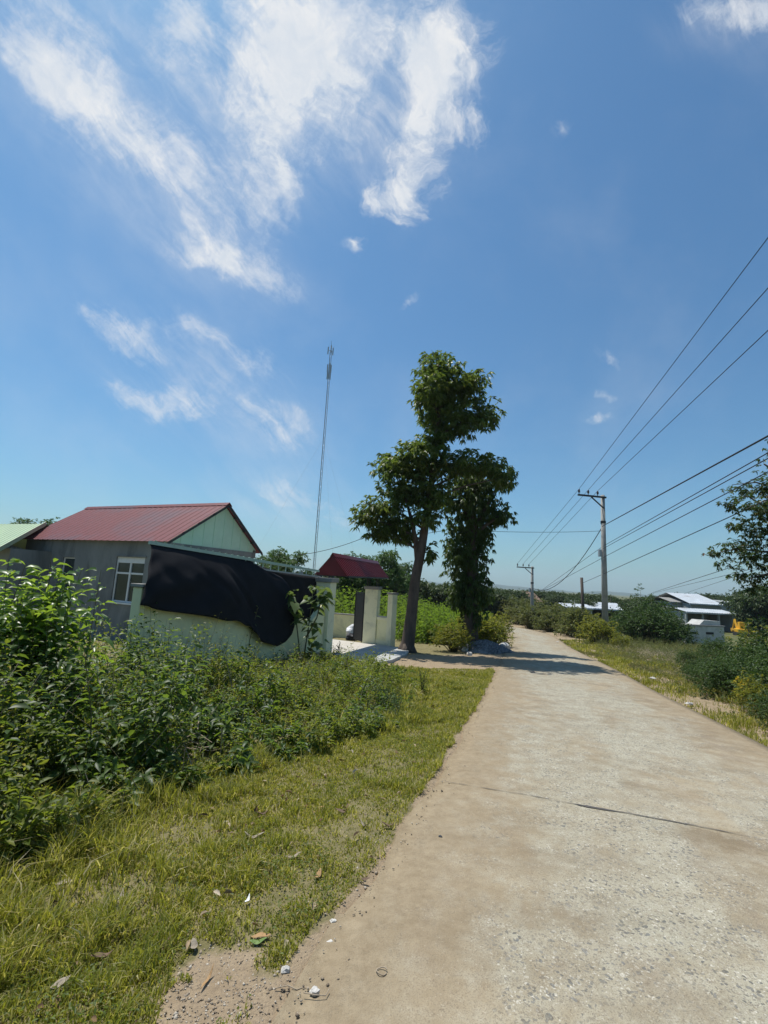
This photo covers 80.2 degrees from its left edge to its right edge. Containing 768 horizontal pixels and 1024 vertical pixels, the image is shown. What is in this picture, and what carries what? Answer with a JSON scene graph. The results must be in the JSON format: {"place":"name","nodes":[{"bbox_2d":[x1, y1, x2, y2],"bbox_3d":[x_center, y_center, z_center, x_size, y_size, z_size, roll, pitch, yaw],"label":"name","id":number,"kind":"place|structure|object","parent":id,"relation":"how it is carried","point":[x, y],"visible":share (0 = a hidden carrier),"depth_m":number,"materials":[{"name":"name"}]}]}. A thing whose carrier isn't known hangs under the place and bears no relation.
{"place":"outdoors","nodes":[
{"label":"outdoors","id":0,"kind":"place"},
{"bbox_2d":[332,639,372,652],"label":"yard paving","id":1,"kind":"structure","parent":0,"point":[356,645],"depth_m":16.80,"materials":[{"name":"concrete"}]},
{"bbox_2d":[0,589,767,1023],"bbox_3d":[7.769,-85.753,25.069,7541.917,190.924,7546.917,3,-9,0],"label":"ground","id":2,"kind":"structure","parent":0,"point":[440,655],"depth_m":2.49,"materials":[{"name":"soil"}]},
{"bbox_2d":[0,522,51,614],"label":"house","id":3,"kind":"structure","parent":2,"relation":"on","point":[13,534],"depth_m":16.14,"materials":[{"name":"green metal"}]},
{"bbox_2d":[0,788,59,867],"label":"weed plant","id":4,"kind":"object","parent":2,"relation":"on","point":[22,818],"visible":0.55,"depth_m":2.68,"materials":[{"name":"green plant"}]},
{"bbox_2d":[10,517,58,524],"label":"yard tree","id":5,"kind":"object","parent":2,"relation":"on","point":[27,520],"visible":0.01,"depth_m":35.14,"materials":[{"name":"green plant"}]},
{"bbox_2d":[0,558,125,718],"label":"leafy bush","id":6,"kind":"object","parent":2,"relation":"on","point":[27,613],"visible":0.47,"depth_m":4.83,"materials":[{"name":"green plant"}]},
{"bbox_2d":[0,621,127,779],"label":"leafy bush","id":7,"kind":"object","parent":2,"relation":"on","point":[78,670],"visible":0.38,"depth_m":4.07,"materials":[{"name":"green plant"}]},
{"bbox_2d":[77,618,124,673],"bbox_3d":[-5.220,2.585,8.452,2.120,1.054,2.131,3,-9,0],"label":"weed plant","id":8,"kind":"object","parent":2,"relation":"on","point":[118,646],"visible":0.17,"depth_m":8.34,"materials":[{"name":"green plant"}]},
{"bbox_2d":[23,502,262,641],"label":"house","id":9,"kind":"structure","parent":2,"relation":"on","point":[102,539],"depth_m":15.85,"materials":[{"name":"green"}]},
{"bbox_2d":[61,557,74,587],"bbox_3d":[-11.201,2.163,16.199,0.680,1.085,0.052,-1,-10,25],"label":"window","id":10,"kind":"structure","parent":9,"relation":"in","point":[70,561],"depth_m":16.26,"materials":[{"name":"grey glass"}]},
{"bbox_2d":[108,555,146,604],"bbox_3d":[-8.299,2.198,14.798,1.491,1.566,0.160,-1,-10,25],"label":"window","id":11,"kind":"structure","parent":9,"relation":"in","point":[130,568],"depth_m":14.88,"materials":[{"name":"white glass"}]},
{"bbox_2d":[143,716,229,763],"bbox_3d":[-2.046,2.215,4.468,0.930,0.344,0.932,3,-9,0],"label":"plant","id":12,"kind":"object","parent":2,"relation":"on","point":[192,748],"visible":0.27,"depth_m":4.48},
{"bbox_2d":[0,591,431,879],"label":"undergrowth","id":13,"kind":"object","parent":2,"relation":"on","point":[157,700],"visible":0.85,"depth_m":4.47,"materials":[{"name":"green plant"}]},
{"bbox_2d":[201,642,231,695],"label":"weed plant","id":14,"kind":"object","parent":2,"relation":"on","point":[211,665],"visible":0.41,"depth_m":6.69,"materials":[{"name":"green plant"}]},
{"bbox_2d":[126,583,324,680],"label":"boundary wall","id":15,"kind":"structure","parent":2,"relation":"on","point":[235,629],"depth_m":8.08,"materials":[{"name":"green paint"}]},
{"bbox_2d":[0,682,468,1023],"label":"leaf litter","id":16,"kind":"object","parent":2,"relation":"on","point":[217,891],"visible":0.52,"depth_m":2.43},
{"bbox_2d":[148,540,320,576],"bbox_3d":[-3.921,2.616,12.337,4.151,2.743,10.064,7,-10,-23],"label":"carport canopy","id":17,"kind":"object","parent":2,"relation":"on","point":[165,544],"visible":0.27,"depth_m":9.47,"materials":[{"name":"metal"}]},
{"bbox_2d":[140,544,297,645],"bbox_3d":[-2.962,1.761,8.786,0.450,1.919,4.756,0,-9,18],"label":"shade net","id":18,"kind":"object","parent":17,"relation":"hanging from","point":[207,585],"visible":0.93,"depth_m":8.38,"materials":[{"name":"fabric"}]},
{"bbox_2d":[261,566,316,620],"bbox_3d":[-2.360,2.095,11.287,0.197,1.548,3.970,0,-9,18],"label":"shade net","id":19,"kind":"object","parent":17,"relation":"hanging from","point":[301,583],"visible":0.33,"depth_m":12.00,"materials":[{"name":"fabric"}]},
{"bbox_2d":[0,664,494,1023],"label":"verge grass","id":20,"kind":"structure","parent":2,"relation":"on","point":[72,852],"depth_m":2.64,"materials":[{"name":"green plant"}]},
{"bbox_2d":[255,553,286,569],"bbox_3d":[-7.367,4.913,28.962,3.289,4.758,2.788,6,-9,-19],"label":"yard tree","id":21,"kind":"object","parent":2,"relation":"on","point":[265,565],"visible":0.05,"depth_m":29.41,"materials":[{"name":"green plant"}]},
{"bbox_2d":[263,546,313,576],"bbox_3d":[-5.456,4.218,25.094,3.285,4.752,2.785,9,-11,-34],"label":"yard tree","id":22,"kind":"object","parent":2,"relation":"on","point":[283,558],"visible":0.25,"depth_m":25.28,"materials":[{"name":"green plant"}]},
{"bbox_2d":[268,341,350,574],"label":"radio mast","id":23,"kind":"object","parent":2,"relation":"on","point":[330,368],"visible":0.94,"depth_m":77.48,"materials":[{"name":"metal"}]},
{"bbox_2d":[285,585,341,657],"bbox_3d":[-1.942,2.719,10.982,1.247,1.949,1.427,10,-11,-38],"label":"sapling","id":24,"kind":"object","parent":2,"relation":"on","point":[322,598],"visible":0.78,"depth_m":10.87,"materials":[{"name":"green plant"}]},
{"bbox_2d":[302,613,363,637],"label":"boundary wall","id":25,"kind":"structure","parent":2,"relation":"on","point":[343,622],"depth_m":20.84,"materials":[{"name":"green paint"}]},
{"bbox_2d":[315,553,388,658],"bbox_3d":[-1.234,3.340,15.900,1.344,3.642,6.687,1,-9,13],"label":"gateway","id":26,"kind":"object","parent":2,"relation":"on","point":[367,607],"visible":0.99,"depth_m":16.46,"materials":[{"name":"paint"}]},
{"bbox_2d":[335,551,375,613],"bbox_3d":[-2.137,4.991,28.936,3.575,5.172,3.031,3,-9,0],"label":"yard tree","id":27,"kind":"object","parent":2,"relation":"on","point":[349,582],"visible":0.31,"depth_m":28.36,"materials":[{"name":"green plant"}]},
{"bbox_2d":[341,644,408,662],"bbox_3d":[-0.138,4.641,14.933,1.741,0.393,5.948,1,-9,13],"label":"gate apron","id":28,"kind":"object","parent":2,"relation":"on","point":[397,653],"visible":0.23,"depth_m":14.69,"materials":[{"name":"concrete"}]},
{"bbox_2d":[360,548,410,612],"bbox_3d":[-0.193,5.123,30.195,3.335,5.691,3.934,10,-11,-39],"label":"yard tree","id":29,"kind":"object","parent":2,"relation":"on","point":[386,560],"visible":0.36,"depth_m":29.87,"materials":[{"name":"green plant"}]},
{"bbox_2d":[375,592,398,646],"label":"boundary wall","id":30,"kind":"structure","parent":2,"relation":"on","point":[385,629],"depth_m":17.59,"materials":[{"name":"green paint"}]},
{"bbox_2d":[361,680,412,714],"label":"weed plant","id":31,"kind":"object","parent":2,"relation":"on","point":[395,700],"visible":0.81,"depth_m":6.75,"materials":[{"name":"green plant"}]},
{"bbox_2d":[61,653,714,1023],"bbox_3d":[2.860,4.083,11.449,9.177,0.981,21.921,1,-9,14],"label":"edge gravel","id":32,"kind":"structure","parent":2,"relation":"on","point":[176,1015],"depth_m":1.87,"materials":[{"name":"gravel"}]},
{"bbox_2d":[382,561,412,602],"bbox_3d":[0.927,6.402,35.630,3.112,5.312,3.672,2,-9,9],"label":"yard tree","id":33,"kind":"object","parent":2,"relation":"on","point":[405,568],"visible":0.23,"depth_m":35.51,"materials":[{"name":"green plant"}]},
{"bbox_2d":[388,576,437,606],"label":"tree","id":34,"kind":"object","parent":2,"relation":"on","point":[423,586],"visible":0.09,"depth_m":46.77,"materials":[{"name":"green plant"}]},
{"bbox_2d":[334,584,492,645],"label":"crop field","id":35,"kind":"structure","parent":2,"relation":"on","point":[429,617],"depth_m":22.22,"materials":[{"name":"green plant"}]},
{"bbox_2d":[414,667,429,695],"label":"weed plant","id":36,"kind":"object","parent":2,"relation":"on","point":[422,685],"visible":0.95,"depth_m":8.22,"materials":[{"name":"green plant"}]},
{"bbox_2d":[347,350,516,652],"bbox_3d":[1.819,-0.447,16.886,6.308,11.749,3.857,3,-9,0],"label":"roadside tree","id":37,"kind":"object","parent":2,"relation":"on","point":[437,390],"visible":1,"depth_m":16.76,"materials":[{"name":"green plant"}]},
{"bbox_2d":[418,586,446,607],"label":"tree","id":38,"kind":"object","parent":2,"relation":"on","point":[433,600],"visible":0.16,"depth_m":47.92,"materials":[{"name":"green plant"}]},
{"bbox_2d":[428,615,476,651],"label":"roadside shrub","id":39,"kind":"object","parent":2,"relation":"on","point":[452,633],"visible":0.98,"depth_m":17.14,"materials":[{"name":"green plant"}]},
{"bbox_2d":[431,581,477,611],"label":"tree","id":40,"kind":"object","parent":2,"relation":"on","point":[443,588],"visible":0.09,"depth_m":47.95,"materials":[{"name":"green plant"}]},
{"bbox_2d":[439,465,518,641],"bbox_3d":[3.683,1.795,19.070,3.590,7.894,2.407,7,-10,-24],"label":"roadside tree","id":41,"kind":"object","parent":2,"relation":"on","point":[479,516],"visible":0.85,"depth_m":18.68,"materials":[{"name":"green plant"}]},
{"bbox_2d":[456,612,513,646],"bbox_3d":[4.376,4.975,20.021,2.550,2.018,2.364,-4,-11,38],"label":"roadside shrub","id":42,"kind":"object","parent":2,"relation":"on","point":[488,630],"visible":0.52,"depth_m":19.48,"materials":[{"name":"green plant"}]},
{"bbox_2d":[458,639,514,653],"bbox_3d":[4.029,5.273,17.760,2.440,0.613,1.857,3,-9,0],"label":"gravel heap","id":43,"kind":"object","parent":2,"relation":"on","point":[485,646],"visible":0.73,"depth_m":17.36,"materials":[{"name":"gravel"}]},
{"bbox_2d":[481,587,502,614],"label":"tree","id":44,"kind":"object","parent":2,"relation":"on","point":[487,610],"visible":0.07,"depth_m":54.16,"materials":[{"name":"green plant"}]},
{"bbox_2d":[484,618,514,643],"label":"roadside shrub","id":45,"kind":"object","parent":2,"relation":"on","point":[505,635],"visible":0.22,"depth_m":20.16,"materials":[{"name":"green plant"}]},
{"bbox_2d":[487,587,515,617],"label":"tree","id":46,"kind":"object","parent":2,"relation":"on","point":[498,602],"visible":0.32,"depth_m":55.88,"materials":[{"name":"green plant"}]},
{"bbox_2d":[490,608,515,632],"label":"roadside shrub","id":47,"kind":"object","parent":2,"relation":"on","point":[504,623],"visible":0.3,"depth_m":28.11,"materials":[{"name":"green plant"}]},
{"bbox_2d":[496,594,526,618],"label":"scrub bush","id":48,"kind":"object","parent":2,"relation":"on","point":[511,604],"visible":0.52,"depth_m":54.59,"materials":[{"name":"green plant"}]},
{"bbox_2d":[504,588,529,600],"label":"tree","id":49,"kind":"object","parent":2,"relation":"on","point":[518,593],"visible":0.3,"depth_m":79.29,"materials":[{"name":"green plant"}]},
{"bbox_2d":[509,602,529,624],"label":"scrub bush","id":50,"kind":"object","parent":2,"relation":"on","point":[515,612],"visible":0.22,"depth_m":47.68,"materials":[{"name":"green plant"}]},
{"bbox_2d":[511,604,539,629],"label":"scrub bush","id":51,"kind":"object","parent":2,"relation":"on","point":[524,616],"visible":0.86,"depth_m":43.37,"materials":[{"name":"green plant"}]},
{"bbox_2d":[517,563,533,611],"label":"utility pole","id":52,"kind":"object","parent":2,"relation":"on","point":[531,589],"visible":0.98,"depth_m":46.38,"materials":[{"name":"concrete"}]},
{"bbox_2d":[520,596,554,610],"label":"scrub bush","id":53,"kind":"object","parent":2,"relation":"on","point":[544,601],"visible":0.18,"depth_m":54.88,"materials":[{"name":"green plant"}]},
{"bbox_2d":[526,608,553,629],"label":"scrub bush","id":54,"kind":"object","parent":2,"relation":"on","point":[540,613],"visible":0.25,"depth_m":42.60,"materials":[{"name":"green plant"}]},
{"bbox_2d":[529,609,563,631],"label":"scrub bush","id":55,"kind":"object","parent":2,"relation":"on","point":[543,622],"visible":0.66,"depth_m":39.34,"materials":[{"name":"green plant"}]},
{"bbox_2d":[535,601,564,615],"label":"scrub bush","id":56,"kind":"object","parent":2,"relation":"on","point":[547,605],"visible":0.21,"depth_m":51.11,"materials":[{"name":"green plant"}]},
{"bbox_2d":[542,593,569,609],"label":"tree","id":57,"kind":"object","parent":2,"relation":"on","point":[558,598],"visible":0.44,"depth_m":80.91,"materials":[{"name":"green plant"}]},
{"bbox_2d":[547,607,569,633],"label":"scrub bush","id":58,"kind":"object","parent":2,"relation":"on","point":[556,617],"visible":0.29,"depth_m":38.85,"materials":[{"name":"green plant"}]},
{"bbox_2d":[556,603,593,613],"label":"shed","id":59,"kind":"structure","parent":2,"relation":"on","point":[588,607],"depth_m":61.81,"materials":[{"name":"white metal"}]},
{"bbox_2d":[558,609,599,636],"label":"scrub bush","id":60,"kind":"object","parent":2,"relation":"on","point":[570,623],"visible":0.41,"depth_m":33.43,"materials":[{"name":"green plant"}]},
{"bbox_2d":[552,603,608,637],"bbox_3d":[14.217,7.977,33.222,3.422,2.614,3.872,3,-9,1],"label":"scrub bush","id":61,"kind":"object","parent":2,"relation":"on","point":[571,615],"visible":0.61,"depth_m":33.06,"materials":[{"name":"green plant"}]},
{"bbox_2d":[580,578,584,614],"bbox_3d":[17.178,8.271,39.344,0.431,5.182,0.300,3,-9,0],"label":"utility pole","id":62,"kind":"object","parent":2,"relation":"on","point":[582,592],"visible":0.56,"depth_m":39.43,"materials":[{"name":"grey concrete"}]},
{"bbox_2d":[564,592,601,601],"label":"tree","id":63,"kind":"object","parent":2,"relation":"on","point":[586,596],"visible":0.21,"depth_m":75.36,"materials":[{"name":"green plant"}]},
{"bbox_2d":[564,597,601,616],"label":"tree","id":64,"kind":"object","parent":2,"relation":"on","point":[578,601],"visible":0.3,"depth_m":66.46,"materials":[{"name":"green plant"}]},
{"bbox_2d":[578,489,608,642],"bbox_3d":[12.393,3.327,27.088,1.984,9.395,0.390,5,-9,-13],"label":"utility pole","id":65,"kind":"object","parent":2,"relation":"on","point":[602,553],"visible":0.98,"depth_m":27.27,"materials":[{"name":"concrete"}]},
{"bbox_2d":[522,238,767,557],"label":"power line","id":66,"kind":"object","parent":65,"relation":"attached to","point":[668,370],"visible":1,"depth_m":15.35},
{"bbox_2d":[523,288,767,563],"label":"power line","id":67,"kind":"object","parent":65,"relation":"attached to","point":[673,394],"visible":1,"depth_m":14.85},
{"bbox_2d":[529,330,767,563],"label":"power line","id":68,"kind":"object","parent":65,"relation":"attached to","point":[674,418],"visible":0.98,"depth_m":14.73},
{"bbox_2d":[542,452,767,589],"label":"power line","id":69,"kind":"object","parent":65,"relation":"attached to","point":[681,501],"visible":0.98,"depth_m":14.00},
{"bbox_2d":[547,471,767,587],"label":"power line","id":70,"kind":"object","parent":65,"relation":"attached to","point":[682,516],"visible":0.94,"depth_m":14.05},
{"bbox_2d":[583,499,767,582],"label":"power line","id":71,"kind":"object","parent":65,"relation":"attached to","point":[691,534],"visible":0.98,"depth_m":15.08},
{"bbox_2d":[603,435,767,525],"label":"power line","id":72,"kind":"object","parent":65,"relation":"attached to","point":[761,439],"visible":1,"depth_m":13.22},
{"bbox_2d":[603,458,767,548],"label":"power line","id":73,"kind":"object","parent":65,"relation":"attached to","point":[698,496],"visible":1,"depth_m":13.13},
{"bbox_2d":[570,600,621,617],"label":"shed","id":74,"kind":"structure","parent":2,"relation":"on","point":[611,605],"depth_m":65.13,"materials":[{"name":"white metal"}]},
{"bbox_2d":[573,608,623,643],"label":"roadside shrub","id":75,"kind":"object","parent":2,"relation":"on","point":[607,631],"visible":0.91,"depth_m":26.11,"materials":[{"name":"green plant"}]},
{"bbox_2d":[608,631,632,647],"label":"roadside shrub","id":76,"kind":"object","parent":2,"relation":"on","point":[618,639],"visible":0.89,"depth_m":23.78,"materials":[{"name":"green plant"}]},
{"bbox_2d":[609,599,667,642],"bbox_3d":[18.358,8.061,33.269,4.245,3.372,3.546,9,-10,-31],"label":"dark bush","id":77,"kind":"object","parent":2,"relation":"on","point":[627,627],"visible":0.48,"depth_m":32.79,"materials":[{"name":"green plant"}]},
{"bbox_2d":[621,599,656,613],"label":"tree","id":78,"kind":"object","parent":2,"relation":"on","point":[628,606],"visible":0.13,"depth_m":65.07,"materials":[{"name":"green plant"}]},
{"bbox_2d":[625,596,667,608],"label":"tree","id":79,"kind":"object","parent":2,"relation":"on","point":[652,599],"visible":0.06,"depth_m":68.01,"materials":[{"name":"green plant"}]},
{"bbox_2d":[601,584,698,646],"bbox_3d":[19.600,7.810,34.446,6.025,4.786,5.033,2,-9,5],"label":"dark bush","id":80,"kind":"object","parent":2,"relation":"on","point":[640,607],"visible":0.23,"depth_m":34.08,"materials":[{"name":"green plant"}]},
{"bbox_2d":[617,594,692,646],"bbox_3d":[19.119,7.754,32.493,4.793,3.807,4.004,-4,-11,39],"label":"dark bush","id":81,"kind":"object","parent":2,"relation":"on","point":[664,621],"visible":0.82,"depth_m":31.70,"materials":[{"name":"green plant"}]},
{"bbox_2d":[580,630,730,674],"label":"scrub undergrowth","id":82,"kind":"object","parent":2,"relation":"on","point":[653,646],"visible":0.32,"depth_m":23.38,"materials":[{"name":"green plant"}]},
{"bbox_2d":[605,642,706,669],"bbox_3d":[12.230,5.889,18.333,6.674,0.819,14.106,3,-9,0],"label":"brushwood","id":83,"kind":"object","parent":2,"relation":"on","point":[654,653],"visible":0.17,"depth_m":20.18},
{"bbox_2d":[655,597,695,610],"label":"shed","id":84,"kind":"structure","parent":2,"relation":"on","point":[672,601],"depth_m":70.22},
{"bbox_2d":[661,609,698,643],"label":"dark bush","id":85,"kind":"object","parent":2,"relation":"on","point":[690,638],"visible":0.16,"depth_m":32.15,"materials":[{"name":"green plant"}]},
{"bbox_2d":[654,592,722,609],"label":"shed","id":86,"kind":"structure","parent":2,"relation":"on","point":[701,602],"depth_m":68.87,"materials":[{"name":"white metal"}]},
{"bbox_2d":[674,645,702,663],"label":"dark bush","id":87,"kind":"object","parent":2,"relation":"on","point":[685,654],"visible":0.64,"depth_m":16.41,"materials":[{"name":"green plant"}]},
{"bbox_2d":[664,607,735,631],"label":"shed","id":88,"kind":"structure","parent":2,"relation":"on","point":[725,618],"depth_m":58.96,"materials":[{"name":"white metal"}]},
{"bbox_2d":[676,646,727,683],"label":"dark bush","id":89,"kind":"object","parent":2,"relation":"on","point":[690,665],"visible":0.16,"depth_m":12.23,"materials":[{"name":"green plant"}]},
{"bbox_2d":[682,619,724,643],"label":"small house","id":90,"kind":"structure","parent":2,"relation":"on","point":[706,629],"depth_m":38.30,"materials":[{"name":"white paint"}]},
{"bbox_2d":[683,649,738,690],"bbox_3d":[7.998,3.845,10.960,1.144,1.088,1.369,4,-9,-8],"label":"dark bush","id":91,"kind":"object","parent":2,"relation":"on","point":[697,671],"visible":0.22,"depth_m":11.11,"materials":[{"name":"green plant"}]},
{"bbox_2d":[692,629,745,660],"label":"dark bush","id":92,"kind":"object","parent":2,"relation":"on","point":[714,643],"visible":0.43,"depth_m":18.95,"materials":[{"name":"green plant"}]},
{"bbox_2d":[691,642,767,702],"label":"dark bush","id":93,"kind":"object","parent":2,"relation":"on","point":[722,673],"visible":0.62,"depth_m":9.98,"materials":[{"name":"green plant"}]},
{"bbox_2d":[701,439,767,596],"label":"roadside tree","id":94,"kind":"object","parent":2,"relation":"on","point":[760,512],"visible":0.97,"depth_m":12.62,"materials":[{"name":"green plant"}]},
{"bbox_2d":[701,621,767,668],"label":"dark bush","id":95,"kind":"object","parent":2,"relation":"on","point":[742,644],"visible":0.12,"depth_m":12.11,"materials":[{"name":"green plant"}]},
{"bbox_2d":[731,619,749,636],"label":"excavator","id":96,"kind":"object","parent":2,"relation":"on","point":[735,631],"visible":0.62,"depth_m":52.93,"materials":[{"name":"metal"}]},
{"bbox_2d":[718,588,766,630],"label":"tree","id":97,"kind":"object","parent":2,"relation":"on","point":[734,609],"visible":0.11,"depth_m":61.29,"materials":[{"name":"green plant"}]},
{"bbox_2d":[720,626,767,685],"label":"dark bush","id":98,"kind":"object","parent":2,"relation":"on","point":[758,651],"visible":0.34,"depth_m":10.32,"materials":[{"name":"green plant"}]},
{"bbox_2d":[723,586,767,635],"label":"tree","id":99,"kind":"object","parent":2,"relation":"on","point":[749,606],"visible":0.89,"depth_m":56.26,"materials":[{"name":"green plant"}]},
{"bbox_2d":[725,641,767,687],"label":"dark bush","id":100,"kind":"object","parent":2,"relation":"on","point":[754,672],"visible":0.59,"depth_m":9.13,"materials":[{"name":"green plant"}]},
{"bbox_2d":[726,618,767,650],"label":"roadside shrub","id":101,"kind":"object","parent":2,"relation":"on","point":[751,631],"visible":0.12,"depth_m":15.38,"materials":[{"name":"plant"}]},
{"bbox_2d":[727,615,767,670],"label":"dark bush","id":102,"kind":"object","parent":2,"relation":"on","point":[760,638],"visible":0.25,"depth_m":11.66,"materials":[{"name":"green plant"}]},
{"bbox_2d":[731,668,767,716],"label":"roadside shrub","id":103,"kind":"object","parent":2,"relation":"on","point":[745,693],"visible":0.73,"depth_m":8.31,"materials":[{"name":"green plant"}]},
{"bbox_2d":[746,684,767,725],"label":"dark bush","id":104,"kind":"object","parent":2,"relation":"on","point":[760,702],"visible":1,"depth_m":7.27,"materials":[{"name":"green plant"}]},
{"bbox_2d":[0,0,767,596],"label":"sky","id":105,"kind":"structure","parent":0,"point":[199,199],"materials":[{"name":"blue"}]},
{"bbox_2d":[292,571,655,596],"bbox_3d":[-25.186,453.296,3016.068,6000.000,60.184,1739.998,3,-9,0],"label":"hills","id":106,"kind":"structure","parent":0,"point":[498,586],"depth_m":2675.99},
{"bbox_2d":[272,626,767,1023],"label":"road","id":107,"kind":"structure","parent":0,"point":[596,852],"depth_m":2.72,"materials":[{"name":"concrete"}]},
{"bbox_2d":[559,637,767,746],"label":"roadside grass","id":108,"kind":"structure","parent":0,"point":[625,661],"depth_m":11.97,"materials":[{"name":"green plant"}]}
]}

